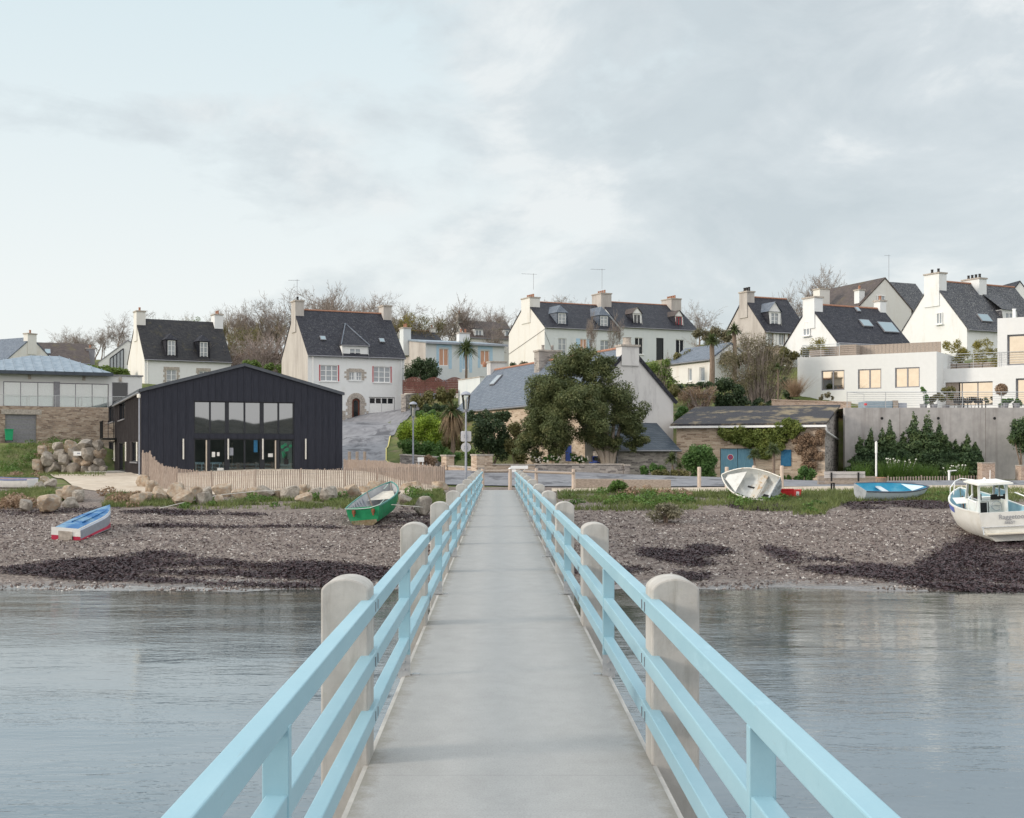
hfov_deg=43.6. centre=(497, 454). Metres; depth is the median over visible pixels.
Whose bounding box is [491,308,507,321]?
bare tree
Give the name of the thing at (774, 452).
yucca
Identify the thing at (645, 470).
shrub
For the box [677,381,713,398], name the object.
hedge
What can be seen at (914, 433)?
columnar shrub
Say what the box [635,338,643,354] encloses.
window
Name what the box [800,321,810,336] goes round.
window
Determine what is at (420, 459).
garden board
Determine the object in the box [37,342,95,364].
house
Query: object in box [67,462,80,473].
boulder
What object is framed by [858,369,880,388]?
window
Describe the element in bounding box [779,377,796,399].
bush
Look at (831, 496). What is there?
grass
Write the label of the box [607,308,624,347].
bare sapling
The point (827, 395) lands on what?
potted shrub
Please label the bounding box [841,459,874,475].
strappy plant
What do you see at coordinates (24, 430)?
garage door
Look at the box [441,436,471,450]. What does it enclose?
slope shrubs
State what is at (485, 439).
dark bush
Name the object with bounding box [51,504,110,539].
rowing boat
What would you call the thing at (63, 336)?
bare tree
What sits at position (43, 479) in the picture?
boulder
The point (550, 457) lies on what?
border shrub
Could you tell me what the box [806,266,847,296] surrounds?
bare tree
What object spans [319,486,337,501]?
boulder
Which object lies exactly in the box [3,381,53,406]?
window
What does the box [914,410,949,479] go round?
columnar shrub
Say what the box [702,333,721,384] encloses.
yucca
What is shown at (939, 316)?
window
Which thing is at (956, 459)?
columnar shrub
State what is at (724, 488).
sand path
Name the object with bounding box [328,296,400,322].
bare tree
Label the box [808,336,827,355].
planter shrub
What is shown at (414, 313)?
bare tree
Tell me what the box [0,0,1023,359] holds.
sky
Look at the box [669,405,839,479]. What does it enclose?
stone barn
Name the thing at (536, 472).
log barrier
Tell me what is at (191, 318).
bare tree
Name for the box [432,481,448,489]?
boulder
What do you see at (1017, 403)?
potted plant
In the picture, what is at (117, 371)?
hedge
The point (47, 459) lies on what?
boulder
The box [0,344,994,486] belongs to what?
hillside
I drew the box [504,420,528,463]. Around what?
olive bush
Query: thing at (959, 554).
seaweed
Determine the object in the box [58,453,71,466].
boulder
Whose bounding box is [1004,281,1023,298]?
white house
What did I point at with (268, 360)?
bare thicket
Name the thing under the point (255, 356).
scrub
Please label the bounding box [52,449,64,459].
boulder
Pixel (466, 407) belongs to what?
street lamp
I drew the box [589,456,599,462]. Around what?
window
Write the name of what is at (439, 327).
bare tree
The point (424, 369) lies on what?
round tree
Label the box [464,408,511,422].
slope shrubs
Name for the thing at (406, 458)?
stone wall
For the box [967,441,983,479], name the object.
columnar shrub
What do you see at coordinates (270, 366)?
scrub
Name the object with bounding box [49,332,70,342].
bare tree
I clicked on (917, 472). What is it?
strappy plant
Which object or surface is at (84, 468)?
boulder
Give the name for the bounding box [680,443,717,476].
hydrangea bush
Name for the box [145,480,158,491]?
boulder
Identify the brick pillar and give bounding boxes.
[977,462,995,479]
[1015,465,1023,479]
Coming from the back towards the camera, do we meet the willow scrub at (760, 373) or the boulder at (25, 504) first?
the willow scrub at (760, 373)
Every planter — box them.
[817,476,876,483]
[875,477,886,481]
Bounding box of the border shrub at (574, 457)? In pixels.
[570,453,588,463]
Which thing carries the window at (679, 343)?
in the terraced house at (659, 331)
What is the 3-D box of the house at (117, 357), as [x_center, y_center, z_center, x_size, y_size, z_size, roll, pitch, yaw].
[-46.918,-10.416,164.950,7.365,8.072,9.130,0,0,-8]
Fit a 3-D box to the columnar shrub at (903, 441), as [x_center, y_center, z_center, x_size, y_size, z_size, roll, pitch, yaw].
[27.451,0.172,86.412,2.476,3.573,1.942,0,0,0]
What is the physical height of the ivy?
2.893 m
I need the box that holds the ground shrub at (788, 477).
[779,474,796,479]
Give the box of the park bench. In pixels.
[824,471,864,489]
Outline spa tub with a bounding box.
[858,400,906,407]
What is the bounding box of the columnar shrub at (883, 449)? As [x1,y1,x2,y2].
[877,428,890,475]
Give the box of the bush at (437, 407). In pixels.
[422,403,446,412]
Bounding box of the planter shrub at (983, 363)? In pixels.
[970,337,996,367]
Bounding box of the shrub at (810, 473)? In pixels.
[796,465,817,479]
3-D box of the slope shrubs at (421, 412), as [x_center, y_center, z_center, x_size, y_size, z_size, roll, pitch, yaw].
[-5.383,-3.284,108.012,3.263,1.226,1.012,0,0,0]
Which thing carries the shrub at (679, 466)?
on the hillside
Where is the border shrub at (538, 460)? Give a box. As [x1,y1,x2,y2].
[530,456,541,463]
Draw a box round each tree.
[46,328,81,342]
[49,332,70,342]
[60,329,98,347]
[68,333,85,343]
[84,328,105,359]
[95,330,107,356]
[99,328,116,358]
[101,310,131,346]
[110,334,130,348]
[184,312,200,320]
[202,311,227,337]
[215,302,256,348]
[223,302,256,341]
[224,309,287,365]
[227,311,263,346]
[229,298,269,339]
[237,300,280,345]
[248,300,287,345]
[254,312,285,346]
[259,288,298,342]
[267,308,288,351]
[290,288,365,310]
[303,284,346,310]
[313,288,360,310]
[316,282,355,310]
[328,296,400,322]
[339,295,389,311]
[362,293,400,324]
[392,302,419,331]
[392,302,440,337]
[392,304,428,330]
[403,356,442,400]
[416,304,462,336]
[434,310,481,340]
[435,310,453,340]
[444,293,478,340]
[464,306,499,321]
[466,314,506,348]
[475,305,515,328]
[490,314,517,327]
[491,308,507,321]
[511,342,651,463]
[681,302,726,345]
[686,324,743,346]
[772,283,814,317]
[789,264,834,314]
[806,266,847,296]
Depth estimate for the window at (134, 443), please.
86.12 m
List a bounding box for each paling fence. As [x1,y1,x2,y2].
[142,450,444,490]
[343,458,441,484]
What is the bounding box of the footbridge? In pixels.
[161,470,900,817]
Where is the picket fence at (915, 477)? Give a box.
[887,475,976,480]
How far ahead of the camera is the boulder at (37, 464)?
93.49 m
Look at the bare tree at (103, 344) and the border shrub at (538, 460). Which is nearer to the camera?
the border shrub at (538, 460)
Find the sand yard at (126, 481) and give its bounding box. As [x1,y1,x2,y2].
[51,468,431,494]
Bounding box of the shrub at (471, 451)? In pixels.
[460,449,479,465]
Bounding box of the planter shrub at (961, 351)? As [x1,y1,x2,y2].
[941,339,970,368]
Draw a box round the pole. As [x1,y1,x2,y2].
[875,441,876,475]
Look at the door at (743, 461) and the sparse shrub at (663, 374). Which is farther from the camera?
the sparse shrub at (663, 374)
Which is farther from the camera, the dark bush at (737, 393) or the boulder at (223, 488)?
the dark bush at (737, 393)
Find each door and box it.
[5,414,35,442]
[120,442,124,470]
[352,398,359,416]
[369,397,393,412]
[721,449,737,474]
[738,449,753,467]
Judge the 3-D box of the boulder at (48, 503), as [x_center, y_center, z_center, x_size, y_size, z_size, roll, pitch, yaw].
[-18.596,2.019,53.060,0.940,0.761,1.053,-11,0,3]
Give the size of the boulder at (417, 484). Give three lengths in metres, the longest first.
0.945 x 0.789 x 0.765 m
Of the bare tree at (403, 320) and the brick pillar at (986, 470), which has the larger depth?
the bare tree at (403, 320)
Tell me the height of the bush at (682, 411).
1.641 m
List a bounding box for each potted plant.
[999,398,1013,407]
[1012,397,1022,407]
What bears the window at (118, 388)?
in the zinc roof house at (44, 398)
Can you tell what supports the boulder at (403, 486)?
on the beach
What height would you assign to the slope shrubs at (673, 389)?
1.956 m
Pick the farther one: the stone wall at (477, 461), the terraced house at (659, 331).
the terraced house at (659, 331)
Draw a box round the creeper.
[791,429,825,468]
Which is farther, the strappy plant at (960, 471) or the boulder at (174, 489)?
the strappy plant at (960, 471)
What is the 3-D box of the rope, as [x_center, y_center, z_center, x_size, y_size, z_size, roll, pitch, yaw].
[-11.951,1.931,57.166,0.656,0.707,7.405,0,0,44]
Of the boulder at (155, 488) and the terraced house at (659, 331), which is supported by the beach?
the boulder at (155, 488)
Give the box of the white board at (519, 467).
[511,466,527,469]
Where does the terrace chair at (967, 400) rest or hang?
on the terrace
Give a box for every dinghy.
[0,477,38,488]
[721,467,781,500]
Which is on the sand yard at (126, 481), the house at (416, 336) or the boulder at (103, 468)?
the boulder at (103, 468)
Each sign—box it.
[73,451,80,455]
[461,431,470,440]
[461,443,470,451]
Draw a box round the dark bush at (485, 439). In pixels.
[470,415,512,463]
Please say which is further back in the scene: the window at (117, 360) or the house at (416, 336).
the house at (416, 336)
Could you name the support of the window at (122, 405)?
in the timber hall
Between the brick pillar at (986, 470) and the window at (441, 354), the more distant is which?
the window at (441, 354)
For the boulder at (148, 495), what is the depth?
56.88 m
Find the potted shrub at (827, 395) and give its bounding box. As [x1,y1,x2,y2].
[819,391,834,400]
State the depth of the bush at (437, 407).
117.82 m
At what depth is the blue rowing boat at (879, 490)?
58.62 m
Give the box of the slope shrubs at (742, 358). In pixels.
[719,350,793,368]
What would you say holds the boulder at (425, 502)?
on the beach
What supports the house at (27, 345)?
on the hillside
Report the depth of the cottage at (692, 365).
114.42 m
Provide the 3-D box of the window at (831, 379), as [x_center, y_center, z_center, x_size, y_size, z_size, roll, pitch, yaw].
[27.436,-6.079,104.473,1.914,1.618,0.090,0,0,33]
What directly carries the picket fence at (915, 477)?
on the quay road
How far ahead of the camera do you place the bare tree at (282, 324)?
169.70 m
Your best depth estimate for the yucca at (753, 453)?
80.38 m
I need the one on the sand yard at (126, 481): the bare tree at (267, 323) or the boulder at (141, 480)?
the boulder at (141, 480)
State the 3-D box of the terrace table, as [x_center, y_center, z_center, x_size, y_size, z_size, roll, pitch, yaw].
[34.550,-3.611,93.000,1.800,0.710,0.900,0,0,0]
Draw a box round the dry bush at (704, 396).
[677,383,716,410]
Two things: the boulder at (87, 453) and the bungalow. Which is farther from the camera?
the bungalow
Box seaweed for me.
[0,499,1023,593]
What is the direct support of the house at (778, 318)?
on the hillside
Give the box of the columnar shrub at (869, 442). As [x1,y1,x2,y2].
[862,427,879,476]
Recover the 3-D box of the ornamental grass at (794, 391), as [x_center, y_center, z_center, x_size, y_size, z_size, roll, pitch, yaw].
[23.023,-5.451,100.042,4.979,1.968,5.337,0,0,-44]
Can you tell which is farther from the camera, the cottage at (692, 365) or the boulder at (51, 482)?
the cottage at (692, 365)
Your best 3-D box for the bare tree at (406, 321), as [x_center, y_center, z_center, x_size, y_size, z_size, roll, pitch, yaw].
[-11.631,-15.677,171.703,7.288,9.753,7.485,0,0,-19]
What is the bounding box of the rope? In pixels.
[161,490,278,507]
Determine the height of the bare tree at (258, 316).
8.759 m
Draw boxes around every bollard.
[697,467,700,486]
[780,466,783,486]
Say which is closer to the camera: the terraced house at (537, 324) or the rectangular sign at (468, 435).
the rectangular sign at (468, 435)
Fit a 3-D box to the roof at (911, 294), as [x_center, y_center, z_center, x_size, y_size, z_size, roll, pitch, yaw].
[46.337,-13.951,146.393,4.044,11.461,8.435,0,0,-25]
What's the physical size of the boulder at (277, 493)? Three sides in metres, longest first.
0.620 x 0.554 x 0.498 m
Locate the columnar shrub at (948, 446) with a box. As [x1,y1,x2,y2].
[943,434,957,476]
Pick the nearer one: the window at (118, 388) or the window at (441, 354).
the window at (118, 388)
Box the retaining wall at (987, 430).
[843,408,1023,479]
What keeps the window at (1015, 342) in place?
in the modern house at (840, 372)
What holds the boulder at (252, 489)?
on the beach
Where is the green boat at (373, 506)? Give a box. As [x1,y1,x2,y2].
[345,481,398,524]
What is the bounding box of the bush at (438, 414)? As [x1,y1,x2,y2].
[420,412,443,433]
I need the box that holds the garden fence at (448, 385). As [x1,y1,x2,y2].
[403,377,459,394]
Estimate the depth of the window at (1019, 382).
98.88 m
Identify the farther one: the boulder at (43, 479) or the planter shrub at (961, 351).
the planter shrub at (961, 351)
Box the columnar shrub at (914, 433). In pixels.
[904,411,932,473]
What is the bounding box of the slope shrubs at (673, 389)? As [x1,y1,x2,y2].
[668,384,692,400]
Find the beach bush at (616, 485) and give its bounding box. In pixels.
[607,480,628,492]
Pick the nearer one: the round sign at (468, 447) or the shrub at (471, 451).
the round sign at (468, 447)
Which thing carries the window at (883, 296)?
in the house at (899, 310)
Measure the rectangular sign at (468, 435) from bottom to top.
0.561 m
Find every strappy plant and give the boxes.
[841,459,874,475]
[868,454,916,480]
[870,460,900,480]
[903,461,933,480]
[910,464,945,479]
[940,462,971,479]
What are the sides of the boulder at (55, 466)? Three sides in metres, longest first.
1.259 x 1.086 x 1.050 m
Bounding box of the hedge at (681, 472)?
[651,469,689,475]
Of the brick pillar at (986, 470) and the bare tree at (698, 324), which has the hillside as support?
the bare tree at (698, 324)
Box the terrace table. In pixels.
[959,400,986,407]
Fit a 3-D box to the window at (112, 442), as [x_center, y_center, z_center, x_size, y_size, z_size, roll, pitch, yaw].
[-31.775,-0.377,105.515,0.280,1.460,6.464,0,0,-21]
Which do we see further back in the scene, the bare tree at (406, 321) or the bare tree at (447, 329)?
the bare tree at (447, 329)
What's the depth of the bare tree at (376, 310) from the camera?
184.30 m
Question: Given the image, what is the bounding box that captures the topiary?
[994,383,1007,407]
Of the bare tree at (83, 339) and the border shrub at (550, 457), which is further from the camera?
the bare tree at (83, 339)
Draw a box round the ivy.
[716,417,805,459]
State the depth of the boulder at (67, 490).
57.69 m
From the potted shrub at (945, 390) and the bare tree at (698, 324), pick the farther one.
the bare tree at (698, 324)
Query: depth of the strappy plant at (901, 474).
84.38 m
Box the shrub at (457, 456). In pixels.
[437,449,461,464]
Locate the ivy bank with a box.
[408,386,456,410]
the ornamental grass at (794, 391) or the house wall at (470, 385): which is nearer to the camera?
the ornamental grass at (794, 391)
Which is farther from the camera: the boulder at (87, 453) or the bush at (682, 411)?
the bush at (682, 411)
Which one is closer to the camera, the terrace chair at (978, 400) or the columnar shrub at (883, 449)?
the columnar shrub at (883, 449)
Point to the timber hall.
(244, 415)
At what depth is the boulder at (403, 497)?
56.20 m
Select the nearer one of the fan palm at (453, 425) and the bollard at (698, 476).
the bollard at (698, 476)
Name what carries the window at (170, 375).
in the white house at (161, 351)
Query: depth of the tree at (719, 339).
128.09 m
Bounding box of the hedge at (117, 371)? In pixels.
[88,364,130,374]
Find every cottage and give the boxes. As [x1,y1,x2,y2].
[457,337,681,474]
[667,342,749,383]
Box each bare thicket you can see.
[211,332,282,370]
[231,325,284,371]
[231,328,286,373]
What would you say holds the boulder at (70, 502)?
on the beach
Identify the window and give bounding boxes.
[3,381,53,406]
[60,383,108,406]
[107,406,113,423]
[110,349,123,368]
[110,441,113,458]
[112,382,127,404]
[117,401,124,421]
[130,441,137,462]
[163,367,179,381]
[194,401,293,434]
[196,368,210,373]
[319,365,338,381]
[349,372,353,379]
[356,372,360,379]
[372,366,391,383]
[436,344,451,368]
[460,346,471,372]
[478,346,492,367]
[554,338,570,354]
[576,338,589,350]
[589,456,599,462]
[596,340,612,349]
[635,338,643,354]
[656,338,662,359]
[676,339,683,353]
[686,368,692,381]
[699,367,704,381]
[765,333,775,345]
[776,333,787,345]
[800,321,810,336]
[822,370,843,389]
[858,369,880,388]
[877,295,886,304]
[895,367,919,387]
[934,312,942,324]
[959,381,992,405]
[1008,334,1023,364]
[1016,378,1023,405]
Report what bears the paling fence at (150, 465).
on the sand yard at (126, 481)
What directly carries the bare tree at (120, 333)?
on the hillside
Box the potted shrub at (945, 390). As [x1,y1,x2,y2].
[938,385,955,407]
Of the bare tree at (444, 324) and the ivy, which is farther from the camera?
the bare tree at (444, 324)
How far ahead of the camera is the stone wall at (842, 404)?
95.48 m
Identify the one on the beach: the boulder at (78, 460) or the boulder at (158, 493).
the boulder at (158, 493)
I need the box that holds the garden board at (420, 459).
[418,457,423,464]
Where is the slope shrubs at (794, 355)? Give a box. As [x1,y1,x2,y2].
[779,346,808,360]
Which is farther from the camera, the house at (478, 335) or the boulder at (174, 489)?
the house at (478, 335)
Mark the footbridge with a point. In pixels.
(505, 660)
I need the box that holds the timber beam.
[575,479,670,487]
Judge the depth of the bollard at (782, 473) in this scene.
66.71 m
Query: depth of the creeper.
84.29 m
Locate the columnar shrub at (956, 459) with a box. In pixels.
[944,440,969,477]
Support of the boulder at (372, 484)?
on the beach
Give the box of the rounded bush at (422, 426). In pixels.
[396,413,445,443]
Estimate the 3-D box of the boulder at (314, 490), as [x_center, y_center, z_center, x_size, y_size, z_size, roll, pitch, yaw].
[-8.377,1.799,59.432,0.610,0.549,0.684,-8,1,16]
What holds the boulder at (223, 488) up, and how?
on the beach
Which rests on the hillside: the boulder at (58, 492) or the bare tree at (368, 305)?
the bare tree at (368, 305)
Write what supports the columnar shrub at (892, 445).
on the hillside
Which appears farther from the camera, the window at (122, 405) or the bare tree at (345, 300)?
the bare tree at (345, 300)
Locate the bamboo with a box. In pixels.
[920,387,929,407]
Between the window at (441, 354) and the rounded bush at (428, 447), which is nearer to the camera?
the rounded bush at (428, 447)
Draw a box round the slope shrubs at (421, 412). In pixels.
[414,409,449,422]
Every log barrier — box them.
[481,468,511,489]
[523,468,574,488]
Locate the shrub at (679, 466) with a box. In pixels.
[675,462,683,470]
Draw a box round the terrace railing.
[847,392,1023,406]
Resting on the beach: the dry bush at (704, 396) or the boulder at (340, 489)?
the boulder at (340, 489)
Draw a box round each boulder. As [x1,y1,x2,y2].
[19,499,32,510]
[32,459,44,471]
[34,482,44,487]
[37,445,46,454]
[37,494,61,512]
[40,451,55,466]
[40,476,48,482]
[44,461,60,473]
[44,478,56,488]
[52,442,63,450]
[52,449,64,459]
[55,488,62,498]
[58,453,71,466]
[61,465,66,472]
[62,485,82,498]
[62,497,78,508]
[64,440,76,452]
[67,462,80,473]
[68,446,80,459]
[72,457,81,465]
[72,490,84,501]
[75,439,92,449]
[80,447,95,462]
[80,459,92,465]
[81,466,88,472]
[88,464,98,470]
[92,440,103,450]
[93,448,106,458]
[93,458,105,465]
[98,465,107,470]
[130,493,145,503]
[136,475,149,486]
[142,492,151,501]
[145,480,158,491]
[152,486,163,494]
[154,490,168,500]
[167,482,184,498]
[171,489,193,505]
[189,486,202,497]
[195,491,212,504]
[203,486,212,495]
[212,483,231,496]
[214,494,224,502]
[231,488,245,497]
[246,487,257,496]
[257,485,274,496]
[274,489,280,498]
[280,485,299,499]
[295,492,312,502]
[299,484,310,493]
[309,487,321,494]
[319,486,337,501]
[337,487,345,496]
[344,484,361,496]
[359,486,370,491]
[367,480,380,488]
[398,493,411,504]
[399,482,411,489]
[410,481,423,488]
[414,496,431,515]
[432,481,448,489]
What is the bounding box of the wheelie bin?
[4,429,13,440]
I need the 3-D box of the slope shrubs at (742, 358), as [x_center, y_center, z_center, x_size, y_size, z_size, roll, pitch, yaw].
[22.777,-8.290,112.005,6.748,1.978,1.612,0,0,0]
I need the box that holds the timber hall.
[86,363,344,474]
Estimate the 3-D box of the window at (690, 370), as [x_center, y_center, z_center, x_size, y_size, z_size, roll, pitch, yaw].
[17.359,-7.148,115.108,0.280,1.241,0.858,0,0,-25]
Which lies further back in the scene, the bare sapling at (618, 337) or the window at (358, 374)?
the bare sapling at (618, 337)
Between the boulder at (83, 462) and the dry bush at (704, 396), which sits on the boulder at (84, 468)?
the boulder at (83, 462)
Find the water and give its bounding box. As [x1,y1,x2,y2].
[0,587,1023,817]
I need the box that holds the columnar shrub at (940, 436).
[932,421,951,479]
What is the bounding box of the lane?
[342,379,457,469]
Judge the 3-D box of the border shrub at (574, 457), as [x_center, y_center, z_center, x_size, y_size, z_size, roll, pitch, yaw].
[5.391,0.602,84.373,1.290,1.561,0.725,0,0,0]
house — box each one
[0,330,48,359]
[0,355,142,447]
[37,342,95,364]
[98,340,130,368]
[127,307,231,383]
[280,280,405,419]
[396,325,441,340]
[448,310,509,366]
[508,273,619,364]
[591,269,696,361]
[725,287,799,360]
[783,296,909,366]
[797,309,1023,407]
[812,255,912,330]
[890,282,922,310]
[901,268,1023,359]
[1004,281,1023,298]
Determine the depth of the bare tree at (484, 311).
181.48 m
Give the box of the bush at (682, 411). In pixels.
[674,406,688,420]
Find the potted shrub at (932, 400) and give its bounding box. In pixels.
[929,392,940,407]
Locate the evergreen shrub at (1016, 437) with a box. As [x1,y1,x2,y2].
[1006,417,1023,464]
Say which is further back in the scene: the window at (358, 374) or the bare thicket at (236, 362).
the bare thicket at (236, 362)
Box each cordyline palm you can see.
[451,335,479,377]
[774,362,782,398]
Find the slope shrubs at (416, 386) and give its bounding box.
[405,378,435,386]
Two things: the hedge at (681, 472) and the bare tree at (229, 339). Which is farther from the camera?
the bare tree at (229, 339)
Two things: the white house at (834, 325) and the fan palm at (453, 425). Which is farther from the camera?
the white house at (834, 325)
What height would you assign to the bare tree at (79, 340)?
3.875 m
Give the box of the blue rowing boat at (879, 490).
[854,482,929,500]
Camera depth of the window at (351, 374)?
127.00 m
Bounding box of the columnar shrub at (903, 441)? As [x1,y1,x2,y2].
[896,431,916,472]
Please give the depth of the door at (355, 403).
127.16 m
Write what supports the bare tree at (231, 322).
on the hillside
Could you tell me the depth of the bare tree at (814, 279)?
172.03 m
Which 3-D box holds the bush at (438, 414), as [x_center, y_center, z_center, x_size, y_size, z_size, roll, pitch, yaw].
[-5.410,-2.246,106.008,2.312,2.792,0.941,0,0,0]
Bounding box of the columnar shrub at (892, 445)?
[877,419,902,470]
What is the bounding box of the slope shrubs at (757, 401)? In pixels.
[713,396,799,405]
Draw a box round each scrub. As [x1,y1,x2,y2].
[233,351,280,363]
[242,359,281,372]
[716,330,796,401]
[745,402,771,405]
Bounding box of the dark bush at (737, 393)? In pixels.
[713,377,748,405]
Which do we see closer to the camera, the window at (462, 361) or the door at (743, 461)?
the door at (743, 461)
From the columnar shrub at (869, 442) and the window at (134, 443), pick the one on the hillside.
the columnar shrub at (869, 442)
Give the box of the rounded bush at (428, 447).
[397,437,447,455]
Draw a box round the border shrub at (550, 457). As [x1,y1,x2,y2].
[542,454,561,463]
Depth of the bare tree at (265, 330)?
186.73 m
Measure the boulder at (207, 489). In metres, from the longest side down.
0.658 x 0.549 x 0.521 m
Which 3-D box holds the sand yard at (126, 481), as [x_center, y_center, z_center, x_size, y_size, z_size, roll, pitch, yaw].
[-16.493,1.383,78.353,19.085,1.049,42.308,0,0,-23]
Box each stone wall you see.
[399,454,440,466]
[401,393,416,412]
[440,454,485,470]
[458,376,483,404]
[485,454,535,469]
[535,464,630,473]
[771,399,851,416]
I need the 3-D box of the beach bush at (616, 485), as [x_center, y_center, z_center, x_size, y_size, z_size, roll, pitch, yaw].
[5.777,1.621,61.499,1.233,0.909,0.838,0,0,0]
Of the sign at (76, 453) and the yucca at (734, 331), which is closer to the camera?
the sign at (76, 453)
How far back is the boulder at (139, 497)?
56.09 m
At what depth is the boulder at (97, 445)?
93.67 m
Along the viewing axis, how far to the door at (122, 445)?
96.08 m
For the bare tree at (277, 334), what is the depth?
173.41 m
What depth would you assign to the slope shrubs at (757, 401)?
100.86 m
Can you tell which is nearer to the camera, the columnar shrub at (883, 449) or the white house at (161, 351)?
the columnar shrub at (883, 449)
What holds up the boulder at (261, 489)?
on the beach
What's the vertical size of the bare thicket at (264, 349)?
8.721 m
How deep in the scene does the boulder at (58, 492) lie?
57.76 m
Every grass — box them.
[0,440,1023,514]
[766,374,818,396]
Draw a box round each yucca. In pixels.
[663,452,679,468]
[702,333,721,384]
[726,322,741,382]
[748,447,760,465]
[765,441,781,473]
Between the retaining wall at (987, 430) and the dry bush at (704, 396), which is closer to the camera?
the retaining wall at (987, 430)
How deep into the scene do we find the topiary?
91.78 m
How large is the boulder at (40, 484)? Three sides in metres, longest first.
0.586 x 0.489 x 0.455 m
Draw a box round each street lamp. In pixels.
[409,402,416,464]
[461,391,470,479]
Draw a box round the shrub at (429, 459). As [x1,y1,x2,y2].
[419,454,437,466]
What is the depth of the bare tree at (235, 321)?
170.93 m
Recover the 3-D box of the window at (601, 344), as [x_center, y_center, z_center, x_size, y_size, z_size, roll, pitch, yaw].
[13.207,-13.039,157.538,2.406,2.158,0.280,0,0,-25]
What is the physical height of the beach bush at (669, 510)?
1.050 m
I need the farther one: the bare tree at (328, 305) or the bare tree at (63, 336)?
the bare tree at (63, 336)
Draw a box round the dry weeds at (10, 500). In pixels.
[0,442,692,508]
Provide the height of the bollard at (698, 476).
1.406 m
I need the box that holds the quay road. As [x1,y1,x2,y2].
[433,470,1023,485]
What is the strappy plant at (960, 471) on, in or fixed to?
on the hillside
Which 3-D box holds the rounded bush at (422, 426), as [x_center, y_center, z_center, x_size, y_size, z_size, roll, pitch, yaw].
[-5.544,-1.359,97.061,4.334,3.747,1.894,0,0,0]
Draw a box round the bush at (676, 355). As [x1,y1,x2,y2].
[673,349,690,359]
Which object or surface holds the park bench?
on the hillside
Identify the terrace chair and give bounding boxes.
[953,397,963,407]
[963,397,973,407]
[973,397,982,407]
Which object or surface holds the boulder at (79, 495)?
on the beach
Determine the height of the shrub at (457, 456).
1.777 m
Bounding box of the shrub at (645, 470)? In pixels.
[639,462,665,474]
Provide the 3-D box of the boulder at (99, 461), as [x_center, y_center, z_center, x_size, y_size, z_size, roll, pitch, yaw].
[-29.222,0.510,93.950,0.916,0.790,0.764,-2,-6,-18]
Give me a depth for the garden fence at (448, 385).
124.25 m
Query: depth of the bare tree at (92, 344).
188.89 m
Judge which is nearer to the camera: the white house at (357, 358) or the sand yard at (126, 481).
the sand yard at (126, 481)
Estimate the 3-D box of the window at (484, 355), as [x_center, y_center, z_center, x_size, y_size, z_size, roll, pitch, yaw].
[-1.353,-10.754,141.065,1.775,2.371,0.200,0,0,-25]
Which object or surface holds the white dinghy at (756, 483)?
on the beach
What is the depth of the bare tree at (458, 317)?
174.49 m
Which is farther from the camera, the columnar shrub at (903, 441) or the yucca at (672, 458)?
the columnar shrub at (903, 441)
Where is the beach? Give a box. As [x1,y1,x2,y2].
[0,487,1023,591]
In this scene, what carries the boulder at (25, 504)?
on the beach
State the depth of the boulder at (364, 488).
62.17 m
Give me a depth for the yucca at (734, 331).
112.83 m
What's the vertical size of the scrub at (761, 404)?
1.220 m
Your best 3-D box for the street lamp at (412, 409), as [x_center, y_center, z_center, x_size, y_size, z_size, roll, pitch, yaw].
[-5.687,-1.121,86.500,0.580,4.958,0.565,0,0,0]
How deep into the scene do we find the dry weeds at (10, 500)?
56.90 m
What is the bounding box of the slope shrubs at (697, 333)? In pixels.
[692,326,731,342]
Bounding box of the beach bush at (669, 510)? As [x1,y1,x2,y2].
[645,502,683,522]
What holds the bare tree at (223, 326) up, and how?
on the hillside
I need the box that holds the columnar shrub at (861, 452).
[843,436,874,475]
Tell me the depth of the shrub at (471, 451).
86.35 m
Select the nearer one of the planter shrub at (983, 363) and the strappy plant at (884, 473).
the strappy plant at (884, 473)
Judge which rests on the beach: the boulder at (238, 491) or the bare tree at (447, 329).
the boulder at (238, 491)
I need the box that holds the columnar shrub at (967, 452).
[959,434,978,478]
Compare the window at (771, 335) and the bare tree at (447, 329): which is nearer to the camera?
the window at (771, 335)
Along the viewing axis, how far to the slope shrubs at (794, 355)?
107.84 m
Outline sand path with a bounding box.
[552,485,1023,492]
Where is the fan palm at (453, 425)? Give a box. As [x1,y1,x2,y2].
[437,400,468,453]
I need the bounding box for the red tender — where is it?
[780,489,801,496]
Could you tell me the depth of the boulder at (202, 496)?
55.91 m
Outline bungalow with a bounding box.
[399,324,507,393]
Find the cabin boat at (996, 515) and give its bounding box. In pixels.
[948,477,1023,541]
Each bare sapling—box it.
[584,306,598,350]
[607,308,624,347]
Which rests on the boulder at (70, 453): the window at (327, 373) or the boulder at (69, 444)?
the boulder at (69, 444)
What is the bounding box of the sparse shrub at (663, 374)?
[645,358,682,387]
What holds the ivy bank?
on the hillside
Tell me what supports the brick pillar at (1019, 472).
on the quay road

